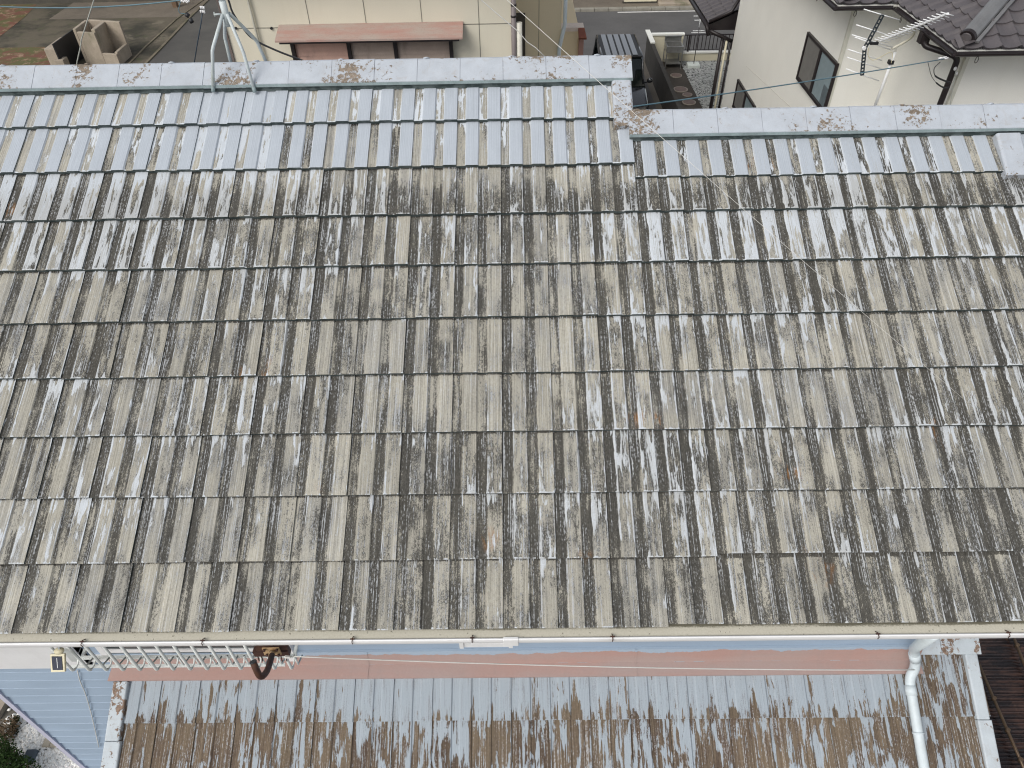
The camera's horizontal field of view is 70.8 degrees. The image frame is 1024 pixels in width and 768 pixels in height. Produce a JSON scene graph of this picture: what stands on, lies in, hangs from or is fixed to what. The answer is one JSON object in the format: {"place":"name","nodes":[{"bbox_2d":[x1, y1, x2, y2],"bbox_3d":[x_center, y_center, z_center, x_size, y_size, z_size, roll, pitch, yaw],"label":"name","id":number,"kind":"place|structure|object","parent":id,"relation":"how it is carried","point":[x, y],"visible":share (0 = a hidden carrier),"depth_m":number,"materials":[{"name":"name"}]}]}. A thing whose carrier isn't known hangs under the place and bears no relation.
{"place":"outdoors","nodes":[
{"label":"outdoors","id":0,"kind":"place"},
{"bbox_2d":[0,3,186,63],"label":"yard","id":1,"kind":"structure","parent":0,"point":[36,27],"depth_m":29.79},
{"bbox_2d":[0,4,36,35],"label":"leaf litter","id":2,"kind":"object","parent":1,"relation":"on","point":[10,18],"visible":1,"depth_m":31.53,"materials":[{"name":"brown plant"}]},
{"bbox_2d":[0,47,49,65],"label":"leaf litter","id":3,"kind":"object","parent":1,"relation":"on","point":[24,56],"visible":0.5,"depth_m":27.57,"materials":[{"name":"brown plant"}]},
{"bbox_2d":[44,37,69,64],"bbox_3d":[-16.499,-12.118,26.552,0.740,0.750,1.650,-1,43,1],"label":"concrete post","id":4,"kind":"object","parent":1,"relation":"on","point":[52,57],"visible":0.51,"depth_m":26.06,"materials":[{"name":"beige concrete"}]},
{"bbox_2d":[52,29,83,64],"bbox_3d":[-16.292,-12.537,26.811,0.040,1.000,2.501,-1,43,1],"label":"bin","id":5,"kind":"object","parent":1,"relation":"on","point":[67,45],"visible":0.57,"depth_m":26.50,"materials":[{"name":"black plastic"}]},
{"bbox_2d":[0,0,170,3],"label":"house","id":6,"kind":"structure","parent":1,"relation":"on","point":[36,1],"depth_m":32.67,"materials":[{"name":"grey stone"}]},
{"bbox_2d":[73,19,131,63],"bbox_3d":[-15.182,-12.694,26.791,1.713,1.220,1.136,8,44,10],"label":"concrete bin","id":7,"kind":"object","parent":1,"relation":"on","point":[104,42],"visible":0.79,"depth_m":26.66,"materials":[{"name":"beige concrete"}]},
{"bbox_2d":[128,0,203,63],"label":"kerb","id":8,"kind":"structure","parent":1,"relation":"on","point":[150,42],"depth_m":29.23,"materials":[{"name":"grey concrete"}]},
{"bbox_2d":[145,0,208,62],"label":"kerb","id":9,"kind":"structure","parent":1,"relation":"on","point":[172,35],"depth_m":29.19,"materials":[{"name":"grey concrete"}]},
{"bbox_2d":[171,0,178,7],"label":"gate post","id":10,"kind":"object","parent":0,"point":[175,5],"visible":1,"depth_m":31.84,"materials":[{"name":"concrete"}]},
{"bbox_2d":[149,0,232,62],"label":"lane","id":11,"kind":"structure","parent":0,"point":[180,46],"depth_m":28.38,"materials":[{"name":"grey asphalt"}]},
{"bbox_2d":[0,9,696,766],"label":"ground","id":12,"kind":"structure","parent":0,"point":[654,97],"depth_m":23.58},
{"bbox_2d":[0,699,7,718],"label":"kerb","id":13,"kind":"structure","parent":12,"relation":"on","point":[3,705],"depth_m":9.34,"materials":[{"name":"concrete"}]},
{"bbox_2d":[0,733,40,767],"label":"shrub","id":14,"kind":"object","parent":12,"relation":"on","point":[16,760],"visible":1,"depth_m":8.61,"materials":[{"name":"green plant"}]},
{"bbox_2d":[4,708,79,767],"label":"white pebbles","id":15,"kind":"object","parent":12,"relation":"on","point":[29,737],"visible":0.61,"depth_m":8.98,"materials":[{"name":"white gravel"}]},
{"bbox_2d":[0,714,22,746],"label":"plant","id":16,"kind":"object","parent":15,"relation":"on","point":[4,729],"visible":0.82,"depth_m":9.06,"materials":[{"name":"brown plant"}]},
{"bbox_2d":[5,715,19,734],"bbox_3d":[-6.325,4.343,9.159,0.177,0.146,0.267,-1,43,1],"label":"plant","id":17,"kind":"object","parent":15,"relation":"on","point":[13,722],"visible":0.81,"depth_m":9.17,"materials":[{"name":"brown plant"}]},
{"bbox_2d":[24,749,38,763],"bbox_3d":[-5.938,4.601,8.896,0.130,0.090,0.150,-1,43,1],"label":"garden stone","id":18,"kind":"object","parent":15,"relation":"on","point":[33,753],"visible":0.58,"depth_m":8.88,"materials":[{"name":"grey stone"}]},
{"bbox_2d":[42,738,50,747],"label":"paving block","id":19,"kind":"structure","parent":15,"relation":"on","point":[46,743],"depth_m":8.99,"materials":[{"name":"beige concrete"}]},
{"bbox_2d":[216,0,586,61],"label":"cream house","id":20,"kind":"structure","parent":12,"relation":"on","point":[349,29],"depth_m":12.37,"materials":[{"name":"beige paint"}]},
{"bbox_2d":[0,0,179,8],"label":"overhead cable","id":21,"kind":"object","parent":20,"relation":"attached to","point":[92,7],"visible":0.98,"depth_m":14.66,"materials":[{"name":"blue rubber"}]},
{"bbox_2d":[178,0,193,23],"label":"cable weight","id":22,"kind":"object","parent":21,"relation":"hanging from","point":[190,20],"visible":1,"depth_m":9.21,"materials":[{"name":"black rubber"}]},
{"bbox_2d":[0,54,1023,767],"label":"house","id":23,"kind":"structure","parent":12,"relation":"on","point":[552,366],"depth_m":4.54,"materials":[{"name":"tile"}]},
{"bbox_2d":[50,647,65,671],"bbox_3d":[-2.797,1.673,4.474,0.119,0.215,0.188,-1,43,1],"label":"solar lamp","id":24,"kind":"object","parent":23,"relation":"attached to","point":[58,659],"visible":0.84,"depth_m":4.45,"materials":[{"name":"plastic"}]},
{"bbox_2d":[76,0,93,64],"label":"cord","id":25,"kind":"object","parent":23,"relation":"hanging from","point":[84,31],"visible":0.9,"depth_m":7.67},
{"bbox_2d":[77,670,98,747],"bbox_3d":[-3.678,2.853,6.266,0.479,1.574,0.008,-1,43,1],"label":"cable","id":26,"kind":"object","parent":23,"relation":"attached to","point":[89,707],"depth_m":6.18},
{"bbox_2d":[89,645,293,661],"bbox_3d":[-2.484,1.579,5.080,1.610,1.579,0.044,-1,43,1],"label":"window","id":27,"kind":"structure","parent":23,"relation":"in","point":[148,649],"depth_m":5.50,"materials":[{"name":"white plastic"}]},
{"bbox_2d":[194,6,205,61],"bbox_3d":[-3.363,-3.700,7.730,0.327,0.645,0.018,-1,43,1],"label":"drop cable","id":28,"kind":"object","parent":23,"relation":"attached to","point":[202,11],"visible":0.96,"depth_m":7.62,"materials":[{"name":"black metal"}]},
{"bbox_2d":[211,0,266,92],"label":"antenna mast","id":29,"kind":"object","parent":23,"relation":"on","point":[225,16],"visible":0.86,"depth_m":4.95,"materials":[{"name":"silver metal"}]},
{"bbox_2d":[228,0,302,59],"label":"coax cable","id":30,"kind":"object","parent":29,"relation":"attached to","point":[276,50],"visible":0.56,"depth_m":5.31,"materials":[{"name":"black rubber"}]},
{"bbox_2d":[250,645,290,679],"bbox_3d":[-1.404,1.585,4.221,0.214,0.683,0.480,-24,48,-23],"label":"dish bracket","id":31,"kind":"object","parent":23,"relation":"attached to","point":[270,652],"visible":0.98,"depth_m":4.36,"materials":[{"name":"brown metal"}]},
{"bbox_2d":[284,655,914,670],"bbox_3d":[0.807,1.910,4.910,4.417,1.082,0.021,-4,43,-3],"label":"clothes line","id":32,"kind":"object","parent":31,"relation":"hanging from","point":[287,656],"visible":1,"depth_m":4.89,"materials":[{"name":"white plastic"}]},
{"bbox_2d":[459,643,512,648],"bbox_3d":[-0.194,1.770,5.226,0.393,0.420,0.099,-1,43,1],"label":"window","id":33,"kind":"structure","parent":23,"relation":"in","point":[461,645],"depth_m":5.31,"materials":[{"name":"white plastic"}]},
{"bbox_2d":[481,0,543,55],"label":"guy wire","id":34,"kind":"object","parent":23,"relation":"attached to","point":[512,26],"visible":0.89,"depth_m":9.51,"materials":[{"name":"silver metal"}]},
{"bbox_2d":[507,0,973,407],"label":"guy wire","id":35,"kind":"object","parent":23,"relation":"attached to","point":[700,171],"visible":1,"depth_m":4.64,"materials":[{"name":"black metal"}]},
{"bbox_2d":[575,6,693,11],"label":"kerb","id":36,"kind":"structure","parent":12,"relation":"on","point":[638,8],"depth_m":30.48,"materials":[{"name":"grey concrete"}]},
{"bbox_2d":[644,30,681,108],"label":"boundary wall","id":37,"kind":"structure","parent":12,"relation":"on","point":[662,84],"depth_m":23.59,"materials":[{"name":"grey concrete"}]},
{"bbox_2d":[651,32,730,61],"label":"front wall","id":38,"kind":"structure","parent":12,"relation":"on","point":[700,55],"depth_m":25.87,"materials":[{"name":"beige concrete"}]},
{"bbox_2d":[685,34,733,51],"bbox_3d":[9.604,-12.185,25.635,6.987,0.570,0.060,-1,43,1],"label":"railing","id":39,"kind":"object","parent":38,"relation":"on","point":[689,41],"visible":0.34,"depth_m":25.65,"materials":[{"name":"brown metal"}]},
{"bbox_2d":[680,60,728,108],"bbox_3d":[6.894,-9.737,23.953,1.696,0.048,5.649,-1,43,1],"label":"gravel","id":40,"kind":"structure","parent":12,"relation":"on","point":[705,101],"depth_m":24.71,"materials":[{"name":"grey gravel"}]},
{"bbox_2d":[686,16,704,68],"bbox_3d":[6.431,-11.889,25.057,0.480,1.699,0.400,-1,43,1],"label":"laundry pole","id":41,"kind":"object","parent":40,"relation":"on","point":[693,65],"visible":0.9,"depth_m":25.42,"materials":[{"name":"silver metal"}]},
{"bbox_2d":[689,0,1023,108],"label":"white house","id":42,"kind":"structure","parent":12,"relation":"on","point":[979,44],"depth_m":13.01,"materials":[{"name":"white paint"}]},
{"bbox_2d":[732,79,755,107],"bbox_3d":[5.937,-7.135,18.502,0.069,0.706,1.799,-1,43,1],"label":"window","id":43,"kind":"structure","parent":42,"relation":"in","point":[741,99],"depth_m":18.67,"materials":[{"name":"grey glass"}]},
{"bbox_2d":[633,56,957,106],"bbox_3d":[3.702,-3.524,9.533,7.437,1.634,0.294,-23,47,-21],"label":"service cable","id":44,"kind":"object","parent":42,"relation":"attached to","point":[944,58],"visible":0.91,"depth_m":9.55,"materials":[{"name":"blue plastic"}]},
{"bbox_2d":[796,32,838,106],"bbox_3d":[5.905,-6.084,14.016,0.069,0.900,1.778,-1,43,1],"label":"window","id":45,"kind":"structure","parent":42,"relation":"in","point":[816,62],"depth_m":13.97,"materials":[{"name":"black glass"}]},
{"bbox_2d":[846,9,953,105],"bbox_3d":[5.901,-5.121,11.473,1.057,2.181,2.359,12,45,13],"label":"roof aerial","id":46,"kind":"object","parent":42,"relation":"attached to","point":[890,62],"visible":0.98,"depth_m":11.76,"materials":[{"name":"metal"}]},
{"bbox_2d":[977,638,1023,767],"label":"carport","id":47,"kind":"object","parent":12,"relation":"on","point":[1001,662],"visible":0.27,"depth_m":6.65,"materials":[{"name":"brown plastic"}]},
{"bbox_2d":[50,0,658,18],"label":"pavement","id":48,"kind":"structure","parent":0,"point":[167,9],"depth_m":31.55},
{"bbox_2d":[622,0,656,3],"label":"garden wall","id":49,"kind":"structure","parent":48,"relation":"on","point":[639,1],"depth_m":31.18,"materials":[{"name":"beige concrete"}]},
{"bbox_2d":[657,0,691,5],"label":"entrance step","id":50,"kind":"object","parent":48,"relation":"on","point":[673,2],"visible":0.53,"depth_m":30.90,"materials":[{"name":"concrete"}]},
{"bbox_2d":[644,76,655,109],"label":"driveway","id":51,"kind":"structure","parent":0,"point":[650,99],"depth_m":23.64,"materials":[{"name":"concrete"}]},
{"bbox_2d":[592,34,652,109],"bbox_3d":[3.321,-9.412,22.423,1.891,1.783,3.680,-1,43,1],"label":"shed","id":52,"kind":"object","parent":51,"relation":"on","point":[617,44],"visible":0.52,"depth_m":21.81,"materials":[{"name":"black paint"}]},
{"bbox_2d":[575,10,734,58],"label":"street","id":53,"kind":"structure","parent":0,"point":[637,24],"depth_m":29.05,"materials":[{"name":"grey asphalt"}]},
{"bbox_2d":[618,10,694,12],"bbox_3d":[9.272,-15.722,30.316,9.650,0.001,0.130,-1,43,1],"label":"road marking","id":54,"kind":"object","parent":53,"relation":"on","point":[655,11],"visible":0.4,"depth_m":30.34,"materials":[{"name":"paint"}]},
{"bbox_2d":[663,61,701,108],"bbox_3d":[5.500,-8.561,22.743,1.137,0.001,9.062,-1,43,1],"label":"soil strip","id":55,"kind":"object","parent":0,"point":[683,81],"visible":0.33,"depth_m":24.51,"materials":[{"name":"soil"}]},
{"bbox_2d":[662,35,683,68],"bbox_3d":[5.680,-11.694,25.415,0.582,0.950,0.600,-1,43,1],"label":"outdoor sink","id":56,"kind":"object","parent":55,"relation":"on","point":[673,44],"visible":0.93,"depth_m":25.36,"materials":[{"name":"silver metal"}]},
{"bbox_2d":[670,73,681,77],"bbox_3d":[5.694,-10.704,25.006,0.400,0.042,0.400,-1,43,1],"label":"drain lid","id":57,"kind":"object","parent":55,"relation":"on","point":[676,75],"visible":1,"depth_m":24.95,"materials":[{"name":"metal"}]},
{"bbox_2d":[674,86,687,92],"bbox_3d":[5.633,-9.844,24.089,0.480,0.042,0.480,-1,43,1],"label":"drain lid","id":58,"kind":"object","parent":55,"relation":"on","point":[680,89],"visible":0.91,"depth_m":24.03,"materials":[{"name":"brown metal"}]},
{"bbox_2d":[682,92,691,96],"bbox_3d":[5.780,-9.538,23.758,0.320,0.042,0.320,-1,43,1],"label":"drain lid","id":59,"kind":"object","parent":55,"relation":"on","point":[686,94],"visible":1,"depth_m":23.71,"materials":[{"name":"brown metal"}]},
{"bbox_2d":[682,99,695,104],"bbox_3d":[5.721,-9.109,23.301,0.440,0.042,0.440,-1,43,1],"label":"drain lid","id":60,"kind":"object","parent":55,"relation":"on","point":[689,102],"visible":0.9,"depth_m":23.24,"materials":[{"name":"concrete"}]}
]}

